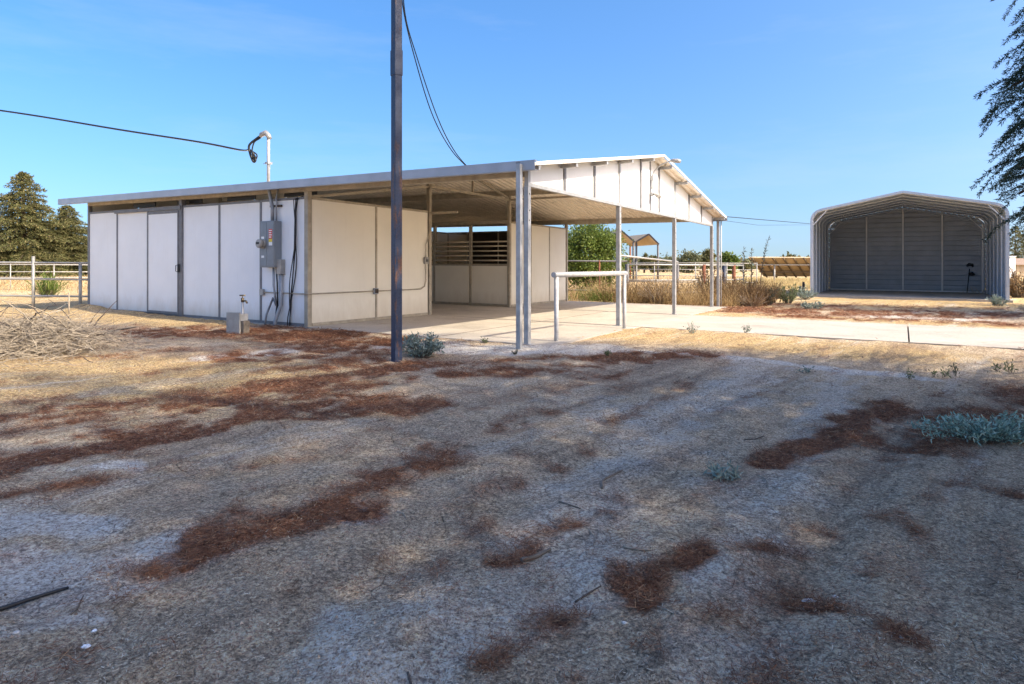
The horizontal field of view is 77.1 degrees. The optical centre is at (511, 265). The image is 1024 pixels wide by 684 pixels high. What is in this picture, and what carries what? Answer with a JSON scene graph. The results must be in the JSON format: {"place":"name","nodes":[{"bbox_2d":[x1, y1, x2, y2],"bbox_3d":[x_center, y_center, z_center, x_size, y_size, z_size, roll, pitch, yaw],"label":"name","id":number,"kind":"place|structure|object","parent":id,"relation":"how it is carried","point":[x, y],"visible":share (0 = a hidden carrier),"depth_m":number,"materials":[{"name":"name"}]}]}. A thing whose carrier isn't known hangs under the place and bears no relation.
{"place":"outdoors","nodes":[
{"label":"outdoors","id":0,"kind":"place"},
{"bbox_2d":[0,274,782,295],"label":"dry pasture grass","id":1,"kind":"structure","parent":0,"point":[4,284],"depth_m":34.28,"materials":[{"name":"beige plant"}]},
{"bbox_2d":[214,301,725,346],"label":"concrete floor","id":2,"kind":"structure","parent":0,"point":[453,323],"depth_m":13.62,"materials":[{"name":"beige concrete"}]},
{"bbox_2d":[436,308,681,336],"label":"floor joints","id":3,"kind":"object","parent":2,"relation":"on","point":[545,320],"visible":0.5,"depth_m":14.12,"materials":[{"name":"grey concrete"}]},
{"bbox_2d":[0,268,1023,683],"bbox_3d":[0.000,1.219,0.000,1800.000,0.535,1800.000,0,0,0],"label":"ground","id":4,"kind":"structure","parent":0,"point":[76,528],"depth_m":3.24,"materials":[{"name":"beige gravel"}]},
{"bbox_2d":[0,586,68,610],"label":"black hose","id":5,"kind":"object","parent":4,"relation":"on","point":[13,604],"visible":1,"depth_m":2.32,"materials":[{"name":"rubber"}]},
{"bbox_2d":[0,170,87,276],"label":"conifer tree","id":6,"kind":"object","parent":4,"relation":"on","point":[21,237],"visible":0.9,"depth_m":54.23,"materials":[{"name":"green plant"}]},
{"bbox_2d":[0,256,87,308],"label":"pipe fence","id":7,"kind":"object","parent":4,"relation":"on","point":[33,279],"visible":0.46,"depth_m":16.80,"materials":[{"name":"white metal"}]},
{"bbox_2d":[0,264,87,289],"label":"pipe fence","id":8,"kind":"object","parent":4,"relation":"on","point":[53,271],"visible":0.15,"depth_m":28.78,"materials":[{"name":"white metal"}]},
{"bbox_2d":[26,269,68,294],"bbox_3d":[-16.253,0.728,22.591,1.384,1.359,1.475,0,0,0],"label":"grass tuft","id":9,"kind":"object","parent":4,"relation":"on","point":[46,287],"visible":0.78,"depth_m":22.39,"materials":[{"name":"green plant"}]},
{"bbox_2d":[15,205,87,276],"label":"conifer tree","id":10,"kind":"object","parent":4,"relation":"on","point":[77,248],"visible":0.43,"depth_m":57.42,"materials":[{"name":"green plant"}]},
{"bbox_2d":[68,293,69,313],"bbox_3d":[-10.473,0.993,15.200,0.031,0.700,0.036,0,0,0],"label":"stake","id":11,"kind":"object","parent":4,"relation":"on","point":[68,303],"visible":0.65,"depth_m":15.19,"materials":[{"name":"beige wood"}]},
{"bbox_2d":[70,596,83,614],"bbox_3d":[-1.556,1.218,2.307,0.012,0.015,0.112,0,0,-14],"label":"stick","id":12,"kind":"object","parent":4,"relation":"on","point":[74,610],"visible":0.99,"depth_m":2.29,"materials":[{"name":"brown wood"}]},
{"bbox_2d":[81,644,90,648],"bbox_3d":[-1.386,1.240,2.092,0.031,0.014,0.020,0,0,-9],"label":"pebble","id":13,"kind":"object","parent":4,"relation":"on","point":[85,646],"visible":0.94,"depth_m":2.09,"materials":[{"name":"white stone"}]},
{"bbox_2d":[0,299,203,367],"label":"brush pile","id":14,"kind":"object","parent":4,"relation":"on","point":[19,334],"visible":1,"depth_m":8.42,"materials":[{"name":"beige wood"}]},
{"bbox_2d":[226,312,248,333],"bbox_3d":[-4.777,1.049,11.240,0.345,0.470,0.215,0,0,20],"label":"utility box","id":15,"kind":"object","parent":4,"relation":"on","point":[237,322],"visible":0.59,"depth_m":11.15,"materials":[{"name":"concrete"}]},
{"bbox_2d":[239,295,247,312],"bbox_3d":[-4.718,0.954,11.324,0.171,0.877,0.052,0,0,17],"label":"water standpipe","id":16,"kind":"object","parent":4,"relation":"on","point":[242,304],"visible":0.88,"depth_m":11.32,"materials":[{"name":"metal"}]},
{"bbox_2d":[58,154,726,348],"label":"barn","id":17,"kind":"structure","parent":4,"relation":"on","point":[191,252],"depth_m":14.26,"materials":[{"name":"metal"}]},
{"bbox_2d":[147,210,179,314],"bbox_3d":[-7.940,-0.072,14.600,1.306,2.332,0.091,0,0,31],"label":"door","id":18,"kind":"structure","parent":17,"relation":"in","point":[163,266],"depth_m":14.62,"materials":[{"name":"white metal"}]},
{"bbox_2d":[259,130,273,220],"bbox_3d":[-4.825,-1.765,12.628,0.355,1.792,0.119,0,0,19],"label":"service mast","id":19,"kind":"object","parent":17,"relation":"attached to","point":[266,133],"visible":0.82,"depth_m":12.58,"materials":[{"name":"white metal"}]},
{"bbox_2d":[0,110,259,162],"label":"service cable","id":20,"kind":"object","parent":19,"relation":"attached to","point":[249,150],"visible":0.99,"depth_m":15.32,"materials":[{"name":"black rubber"}]},
{"bbox_2d":[251,137,260,159],"bbox_3d":[-5.050,-2.335,12.717,0.324,0.537,0.067,0,0,9],"label":"cable loop","id":21,"kind":"object","parent":19,"relation":"hanging from","point":[252,148],"visible":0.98,"depth_m":12.70,"materials":[{"name":"black rubber"}]},
{"bbox_2d":[255,221,281,267],"bbox_3d":[-4.765,-0.415,12.557,0.420,0.910,0.316,0,0,31],"label":"electrical panel","id":22,"kind":"object","parent":17,"relation":"attached to","point":[268,243],"visible":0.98,"depth_m":12.51,"materials":[{"name":"grey metal"}]},
{"bbox_2d":[260,222,266,265],"bbox_3d":[-4.867,-0.421,12.590,0.188,0.859,0.009,0,0,31],"label":"door","id":23,"kind":"structure","parent":22,"relation":"in","point":[263,225],"depth_m":12.58,"materials":[{"name":"grey metal"}]},
{"bbox_2d":[264,267,276,324],"bbox_3d":[-4.726,0.638,12.604,0.363,1.202,0.072,0,0,26],"label":"cable","id":24,"kind":"object","parent":22,"relation":"attached to","point":[274,299],"visible":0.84,"depth_m":12.57,"materials":[{"name":"grey plastic"}]},
{"bbox_2d":[267,222,273,265],"bbox_3d":[-4.693,-0.420,12.484,0.198,0.859,0.008,0,0,31],"label":"door","id":25,"kind":"structure","parent":22,"relation":"in","point":[270,225],"depth_m":12.47,"materials":[{"name":"grey metal"}]},
{"bbox_2d":[275,268,278,313],"bbox_3d":[-4.598,0.638,12.540,0.102,1.201,0.048,0,0,9],"label":"cable","id":26,"kind":"object","parent":22,"relation":"attached to","point":[277,292],"visible":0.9,"depth_m":12.52,"materials":[{"name":"black rubber"}]},
{"bbox_2d":[274,189,281,220],"bbox_3d":[-4.634,-1.226,12.648,0.330,0.714,0.125,0,0,31],"label":"wall conduit","id":27,"kind":"object","parent":17,"relation":"attached to","point":[276,205],"depth_m":12.57,"materials":[{"name":"grey metal"}]},
{"bbox_2d":[273,259,284,325],"bbox_3d":[-4.541,0.564,12.509,0.188,1.370,0.166,0,0,31],"label":"junction box","id":28,"kind":"object","parent":17,"relation":"attached to","point":[280,269],"visible":0.89,"depth_m":12.48,"materials":[{"name":"grey metal"}]},
{"bbox_2d":[287,196,302,325],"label":"hanging cables","id":29,"kind":"object","parent":17,"relation":"hanging from","point":[295,247],"visible":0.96,"depth_m":12.33,"materials":[{"name":"black rubber"}]},
{"bbox_2d":[259,185,431,294],"bbox_3d":[-3.481,-0.664,14.089,1.403,2.514,3.749,0,0,31],"label":"wall conduit","id":30,"kind":"object","parent":17,"relation":"attached to","point":[262,292],"depth_m":13.29,"materials":[{"name":"beige metal"}]},
{"bbox_2d":[373,288,378,293],"bbox_3d":[-2.901,0.547,13.713,0.067,0.131,0.120,0,0,31],"label":"outlet box","id":31,"kind":"object","parent":17,"relation":"attached to","point":[376,290],"visible":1,"depth_m":13.68,"materials":[{"name":"grey metal"}]},
{"bbox_2d":[424,257,428,263],"bbox_3d":[-2.019,-0.117,15.165,0.067,0.161,0.130,0,0,31],"label":"light switch","id":32,"kind":"object","parent":17,"relation":"attached to","point":[426,260],"visible":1,"depth_m":15.13,"materials":[{"name":"grey metal"}]},
{"bbox_2d":[435,241,468,304],"bbox_3d":[-1.821,0.219,19.505,1.256,1.898,0.064,0,0,31],"label":"stall door","id":33,"kind":"structure","parent":17,"relation":"in","point":[451,280],"depth_m":19.47,"materials":[{"name":"beige metal"}]},
{"bbox_2d":[621,255,677,263],"bbox_3d":[7.169,0.490,32.500,0.090,1.902,12.261,0,0,25],"label":"rail pipe","id":34,"kind":"object","parent":17,"relation":"attached to","point":[646,258],"visible":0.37,"depth_m":30.82,"materials":[{"name":"white metal"}]},
{"bbox_2d":[650,192,661,198],"bbox_3d":[3.237,-1.574,14.399,0.215,0.161,0.285,0,0,31],"label":"flood light","id":35,"kind":"object","parent":17,"relation":"attached to","point":[657,195],"visible":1,"depth_m":14.34,"materials":[{"name":"metal"}]},
{"bbox_2d":[650,159,680,189],"bbox_3d":[3.422,-2.032,14.316,0.668,0.676,0.101,0,0,17],"label":"yard light","id":36,"kind":"object","parent":17,"relation":"attached to","point":[672,161],"visible":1,"depth_m":14.32,"materials":[{"name":"metal"}]},
{"bbox_2d":[727,216,809,223],"bbox_3d":[16.539,-2.172,32.555,1.300,1.414,33.484,0,0,40],"label":"overhead wire","id":37,"kind":"object","parent":17,"relation":"attached to","point":[768,220],"visible":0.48,"depth_m":24.02,"materials":[{"name":"black rubber"}]},
{"bbox_2d":[390,0,402,361],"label":"pole","id":38,"kind":"object","parent":4,"relation":"on","point":[396,63],"visible":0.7,"depth_m":8.13,"materials":[{"name":"grey metal"}]},
{"bbox_2d":[402,0,464,164],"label":"cable","id":39,"kind":"object","parent":38,"relation":"attached to","point":[422,85],"visible":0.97,"depth_m":9.10,"materials":[{"name":"black rubber"}]},
{"bbox_2d":[403,0,465,164],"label":"cable","id":40,"kind":"object","parent":38,"relation":"attached to","point":[425,82],"visible":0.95,"depth_m":9.06,"materials":[{"name":"black rubber"}]},
{"bbox_2d":[407,671,411,683],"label":"stick","id":41,"kind":"object","parent":4,"relation":"on","point":[409,678],"visible":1,"depth_m":1.93,"materials":[{"name":"brown wood"}]},
{"bbox_2d":[402,331,445,357],"bbox_3d":[-1.210,1.053,8.555,0.645,0.371,0.657,0,0,0],"label":"silver shrub","id":42,"kind":"object","parent":4,"relation":"on","point":[429,347],"visible":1,"depth_m":8.48,"materials":[{"name":"green plant"}]},
{"bbox_2d":[0,302,1023,683],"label":"pine needle litter","id":43,"kind":"object","parent":4,"relation":"on","point":[910,632],"visible":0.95,"depth_m":3.83,"materials":[{"name":"brown plant"}]},
{"bbox_2d":[0,298,1023,683],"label":"straw chaff","id":44,"kind":"object","parent":4,"relation":"on","point":[126,654],"visible":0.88,"depth_m":2.52,"materials":[{"name":"beige plant"}]},
{"bbox_2d":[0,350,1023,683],"bbox_3d":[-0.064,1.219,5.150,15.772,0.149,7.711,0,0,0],"label":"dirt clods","id":45,"kind":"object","parent":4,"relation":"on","point":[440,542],"visible":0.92,"depth_m":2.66,"materials":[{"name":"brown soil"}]},
{"bbox_2d":[520,548,551,561],"bbox_3d":[0.103,1.211,2.688,0.154,0.024,0.024,0,0,-32],"label":"stick","id":46,"kind":"object","parent":4,"relation":"on","point":[537,555],"visible":1,"depth_m":2.67,"materials":[{"name":"brown wood"}]},
{"bbox_2d":[558,501,580,508],"bbox_3d":[0.289,1.205,3.236,0.127,0.016,0.012,0,0,35],"label":"stick","id":47,"kind":"object","parent":4,"relation":"on","point":[568,504],"visible":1,"depth_m":3.23,"materials":[{"name":"brown wood"}]},
{"bbox_2d":[574,585,600,602],"bbox_3d":[0.283,1.225,2.401,0.135,0.025,0.012,0,0,-38],"label":"stick","id":48,"kind":"object","parent":4,"relation":"on","point":[581,597],"visible":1,"depth_m":2.40,"materials":[{"name":"brown wood"}]},
{"bbox_2d":[551,271,627,340],"bbox_3d":[1.421,0.843,11.230,0.086,1.478,2.750,0,0,34],"label":"hitching rail","id":49,"kind":"object","parent":4,"relation":"on","point":[555,275],"visible":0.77,"depth_m":10.69,"materials":[{"name":"white metal"}]},
{"bbox_2d":[568,260,626,290],"bbox_3d":[1.491,0.658,24.500,5.700,1.766,0.063,0,0,10],"label":"pipe fence","id":50,"kind":"object","parent":4,"relation":"on","point":[599,261],"visible":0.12,"depth_m":24.20,"materials":[{"name":"grey metal"}]},
{"bbox_2d":[563,224,633,288],"bbox_3d":[3.839,-0.482,30.928,4.093,4.059,4.359,0,0,0],"label":"tree","id":51,"kind":"object","parent":4,"relation":"on","point":[598,242],"visible":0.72,"depth_m":30.18,"materials":[{"name":"green plant"}]},
{"bbox_2d":[568,287,635,301],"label":"green weeds","id":52,"kind":"object","parent":4,"relation":"on","point":[591,298],"visible":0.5,"depth_m":22.24,"materials":[{"name":"green plant"}]},
{"bbox_2d":[587,230,634,278],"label":"shade shelter","id":53,"kind":"object","parent":4,"relation":"on","point":[628,239],"visible":0.2,"depth_m":54.83,"materials":[{"name":"beige metal"}]},
{"bbox_2d":[601,469,622,488],"bbox_3d":[0.553,1.204,3.647,0.045,0.020,0.369,0,0,27],"label":"stick","id":54,"kind":"object","parent":4,"relation":"on","point":[603,479],"visible":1,"depth_m":3.65,"materials":[{"name":"brown wood"}]},
{"bbox_2d":[621,255,639,271],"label":"tree","id":55,"kind":"object","parent":4,"relation":"on","point":[638,260],"visible":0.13,"depth_m":139.52,"materials":[{"name":"green plant"}]},
{"bbox_2d":[622,545,649,550],"bbox_3d":[0.526,1.197,2.720,0.120,0.018,0.015,0,0,29],"label":"stick","id":56,"kind":"object","parent":4,"relation":"on","point":[628,547],"visible":1,"depth_m":2.72,"materials":[{"name":"wood"}]},
{"bbox_2d":[627,233,658,278],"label":"shade shelter","id":57,"kind":"object","parent":4,"relation":"on","point":[644,239],"visible":0.43,"depth_m":58.68,"materials":[{"name":"beige metal"}]},
{"bbox_2d":[639,252,649,272],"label":"tree","id":58,"kind":"object","parent":4,"relation":"on","point":[645,254],"visible":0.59,"depth_m":119.64,"materials":[{"name":"green plant"}]},
{"bbox_2d":[648,255,659,272],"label":"tree","id":59,"kind":"object","parent":4,"relation":"on","point":[651,267],"visible":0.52,"depth_m":119.67,"materials":[{"name":"green plant"}]},
{"bbox_2d":[634,278,681,303],"bbox_3d":[4.802,0.816,20.910,1.593,0.885,1.726,0,0,0],"label":"tumbleweed","id":60,"kind":"object","parent":4,"relation":"on","point":[657,296],"visible":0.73,"depth_m":20.72,"materials":[{"name":"brown plant"}]},
{"bbox_2d":[568,276,752,306],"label":"dry weeds","id":61,"kind":"object","parent":4,"relation":"on","point":[689,301],"visible":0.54,"depth_m":20.56,"materials":[{"name":"brown plant"}]},
{"bbox_2d":[655,253,671,271],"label":"tree","id":62,"kind":"object","parent":4,"relation":"on","point":[666,257],"visible":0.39,"depth_m":139.14,"materials":[{"name":"green plant"}]},
{"bbox_2d":[625,264,743,294],"bbox_3d":[7.422,0.751,25.762,6.897,1.646,0.990,0,0,-33],"label":"pipe fence","id":63,"kind":"object","parent":4,"relation":"on","point":[703,269],"visible":0.52,"depth_m":25.22,"materials":[{"name":"white metal"}]},
{"bbox_2d":[676,248,703,272],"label":"tree","id":64,"kind":"object","parent":4,"relation":"on","point":[689,257],"visible":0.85,"depth_m":119.19,"materials":[{"name":"green plant"}]},
{"bbox_2d":[623,262,756,285],"bbox_3d":[9.887,0.698,36.000,7.697,1.808,0.050,0,0,0],"label":"pipe fence","id":65,"kind":"object","parent":4,"relation":"on","point":[654,269],"visible":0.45,"depth_m":35.98,"materials":[{"name":"white metal"}]},
{"bbox_2d":[683,321,697,333],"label":"weed","id":66,"kind":"object","parent":4,"relation":"on","point":[692,330],"visible":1,"depth_m":11.50,"materials":[{"name":"brown plant"}]},
{"bbox_2d":[608,254,808,268],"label":"distant woods","id":67,"kind":"object","parent":4,"relation":"on","point":[746,259],"visible":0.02,"depth_m":261.57,"materials":[{"name":"green plant"}]},
{"bbox_2d":[701,248,716,271],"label":"tree","id":68,"kind":"object","parent":4,"relation":"on","point":[706,257],"visible":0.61,"depth_m":129.10,"materials":[{"name":"green plant"}]},
{"bbox_2d":[693,267,726,299],"bbox_3d":[6.870,0.653,22.323,1.272,1.249,1.272,0,0,0],"label":"dead shrub","id":69,"kind":"object","parent":4,"relation":"on","point":[707,278],"visible":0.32,"depth_m":22.14,"materials":[{"name":"beige plant"}]},
{"bbox_2d":[703,459,742,481],"bbox_3d":[1.214,1.178,3.693,0.216,0.147,0.191,0,0,0],"label":"wilted weed","id":70,"kind":"object","parent":4,"relation":"on","point":[716,472],"visible":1,"depth_m":3.66,"materials":[{"name":"green plant"}]},
{"bbox_2d":[722,251,740,273],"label":"tree","id":71,"kind":"object","parent":4,"relation":"on","point":[728,257],"visible":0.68,"depth_m":109.23,"materials":[{"name":"green plant"}]},
{"bbox_2d":[741,247,746,278],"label":"weed stalk","id":72,"kind":"object","parent":4,"relation":"on","point":[744,264],"visible":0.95,"depth_m":28.50,"materials":[{"name":"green plant"}]},
{"bbox_2d":[727,277,761,288],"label":"weed","id":73,"kind":"object","parent":4,"relation":"on","point":[744,283],"visible":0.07,"depth_m":22.59,"materials":[{"name":"brown plant"}]},
{"bbox_2d":[738,260,753,271],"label":"tree","id":74,"kind":"object","parent":4,"relation":"on","point":[748,267],"visible":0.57,"depth_m":149.51,"materials":[{"name":"green plant"}]},
{"bbox_2d":[741,324,751,332],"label":"weed","id":75,"kind":"object","parent":4,"relation":"on","point":[744,329],"visible":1,"depth_m":11.53,"materials":[{"name":"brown plant"}]},
{"bbox_2d":[697,277,800,305],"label":"dead weeds","id":76,"kind":"object","parent":4,"relation":"on","point":[756,289],"visible":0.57,"depth_m":20.42,"materials":[{"name":"brown plant"}]},
{"bbox_2d":[749,248,753,280],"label":"weed stalk","id":77,"kind":"object","parent":4,"relation":"on","point":[751,260],"visible":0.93,"depth_m":28.99,"materials":[{"name":"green plant"}]},
{"bbox_2d":[736,291,768,306],"bbox_3d":[7.412,1.047,19.715,1.127,0.592,1.167,0,0,0],"label":"tumbleweed","id":78,"kind":"object","parent":4,"relation":"on","point":[757,302],"visible":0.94,"depth_m":19.59,"materials":[{"name":"brown plant"}]},
{"bbox_2d":[760,235,769,284],"bbox_3d":[11.838,-0.050,30.017,0.552,2.710,0.285,0,0,0],"label":"weed stalk","id":79,"kind":"object","parent":4,"relation":"on","point":[765,250],"visible":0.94,"depth_m":29.99,"materials":[{"name":"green plant"}]},
{"bbox_2d":[763,287,777,304],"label":"weed","id":80,"kind":"object","parent":4,"relation":"on","point":[771,300],"visible":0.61,"depth_m":20.47,"materials":[{"name":"brown plant"}]},
{"bbox_2d":[749,257,809,279],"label":"solar array","id":81,"kind":"object","parent":4,"relation":"on","point":[776,267],"visible":0.27,"depth_m":45.10,"materials":[{"name":"metal"}]},
{"bbox_2d":[777,283,800,302],"bbox_3d":[9.343,0.965,21.846,0.913,0.761,0.771,0,0,27],"label":"weed","id":82,"kind":"object","parent":4,"relation":"on","point":[791,295],"visible":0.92,"depth_m":21.79,"materials":[{"name":"green plant"}]},
{"bbox_2d":[785,251,799,256],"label":"tree","id":83,"kind":"object","parent":4,"relation":"on","point":[790,255],"visible":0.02,"depth_m":99.60,"materials":[{"name":"green plant"}]},
{"bbox_2d":[796,366,814,372],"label":"weed","id":84,"kind":"object","parent":4,"relation":"on","point":[806,370],"visible":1,"depth_m":7.43,"materials":[{"name":"green plant"}]},
{"bbox_2d":[797,284,818,299],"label":"weed","id":85,"kind":"object","parent":4,"relation":"on","point":[804,295],"visible":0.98,"depth_m":24.12,"materials":[{"name":"green plant"}]},
{"bbox_2d":[800,300,825,309],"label":"weed","id":86,"kind":"object","parent":4,"relation":"on","point":[808,306],"visible":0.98,"depth_m":18.59,"materials":[{"name":"green plant"}]},
{"bbox_2d":[905,367,914,378],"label":"weed","id":87,"kind":"object","parent":4,"relation":"on","point":[910,375],"visible":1,"depth_m":6.98,"materials":[{"name":"green plant"}]},
{"bbox_2d":[940,366,950,377],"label":"weed","id":88,"kind":"object","parent":4,"relation":"on","point":[946,373],"visible":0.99,"depth_m":7.12,"materials":[{"name":"green plant"}]},
{"bbox_2d":[948,363,960,377],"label":"weed","id":89,"kind":"object","parent":4,"relation":"on","point":[955,371],"visible":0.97,"depth_m":7.19,"materials":[{"name":"green plant"}]},
{"bbox_2d":[907,409,1023,445],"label":"silver weed","id":90,"kind":"object","parent":4,"relation":"on","point":[1009,430],"visible":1,"depth_m":4.54,"materials":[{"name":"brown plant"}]},
{"bbox_2d":[990,363,1001,371],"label":"weed","id":91,"kind":"object","parent":4,"relation":"on","point":[996,365],"visible":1,"depth_m":7.56,"materials":[{"name":"green plant"}]},
{"bbox_2d":[970,0,1023,242],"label":"cedar tree","id":92,"kind":"object","parent":4,"relation":"on","point":[1016,79],"visible":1,"depth_m":6.35,"materials":[{"name":"green plant"}]},
{"bbox_2d":[985,294,1011,305],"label":"weed","id":93,"kind":"object","parent":4,"relation":"on","point":[996,301],"visible":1,"depth_m":20.98,"materials":[{"name":"green plant"}]},
{"bbox_2d":[985,256,1015,276],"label":"white shed","id":94,"kind":"structure","parent":4,"relation":"on","point":[1012,262],"depth_m":70.00,"materials":[{"name":"paint"}]},
{"bbox_2d":[1003,359,1017,372],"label":"weed","id":95,"kind":"object","parent":4,"relation":"on","point":[1009,369],"visible":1,"depth_m":7.49,"materials":[{"name":"green plant"}]},
{"bbox_2d":[1010,226,1023,257],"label":"conifer tree","id":96,"kind":"object","parent":4,"relation":"on","point":[1017,231],"visible":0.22,"depth_m":89.76,"materials":[{"name":"green plant"}]},
{"bbox_2d":[1010,268,1023,297],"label":"brown bush","id":97,"kind":"object","parent":4,"relation":"on","point":[1016,291],"visible":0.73,"depth_m":26.85,"materials":[{"name":"brown plant"}]},
{"bbox_2d":[1015,258,1023,277],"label":"house","id":98,"kind":"structure","parent":4,"relation":"on","point":[1019,264],"depth_m":76.00,"materials":[{"name":"brown tile"}]},
{"bbox_2d":[0,0,1023,262],"label":"sky","id":99,"kind":"structure","parent":0,"point":[777,110],"materials":[{"name":"blue"}]},
{"bbox_2d":[642,315,1023,349],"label":"concrete path","id":100,"kind":"structure","parent":0,"point":[962,336],"depth_m":12.15,"materials":[{"name":"beige concrete"}]},
{"bbox_2d":[692,275,1022,293],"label":"dry field grass","id":101,"kind":"structure","parent":0,"point":[798,281],"depth_m":43.02,"materials":[{"name":"beige plant"}]},
{"bbox_2d":[808,290,1012,302],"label":"carport floor","id":102,"kind":"structure","parent":0,"point":[915,295],"depth_m":26.29,"materials":[{"name":"concrete"}]},
{"bbox_2d":[810,191,1009,299],"bbox_3d":[17.096,-0.770,28.108,6.540,4.247,7.722,0,0,31],"label":"carport","id":103,"kind":"object","parent":102,"relation":"on","point":[920,246],"visible":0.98,"depth_m":30.54,"materials":[{"name":"metal"}]},
{"bbox_2d":[966,263,974,291],"bbox_3d":[21.180,0.612,29.765,0.415,1.448,0.242,0,0,1],"label":"long handled tool","id":104,"kind":"object","parent":102,"relation":"on","point":[970,273],"visible":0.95,"depth_m":29.73,"materials":[{"name":"black metal"}]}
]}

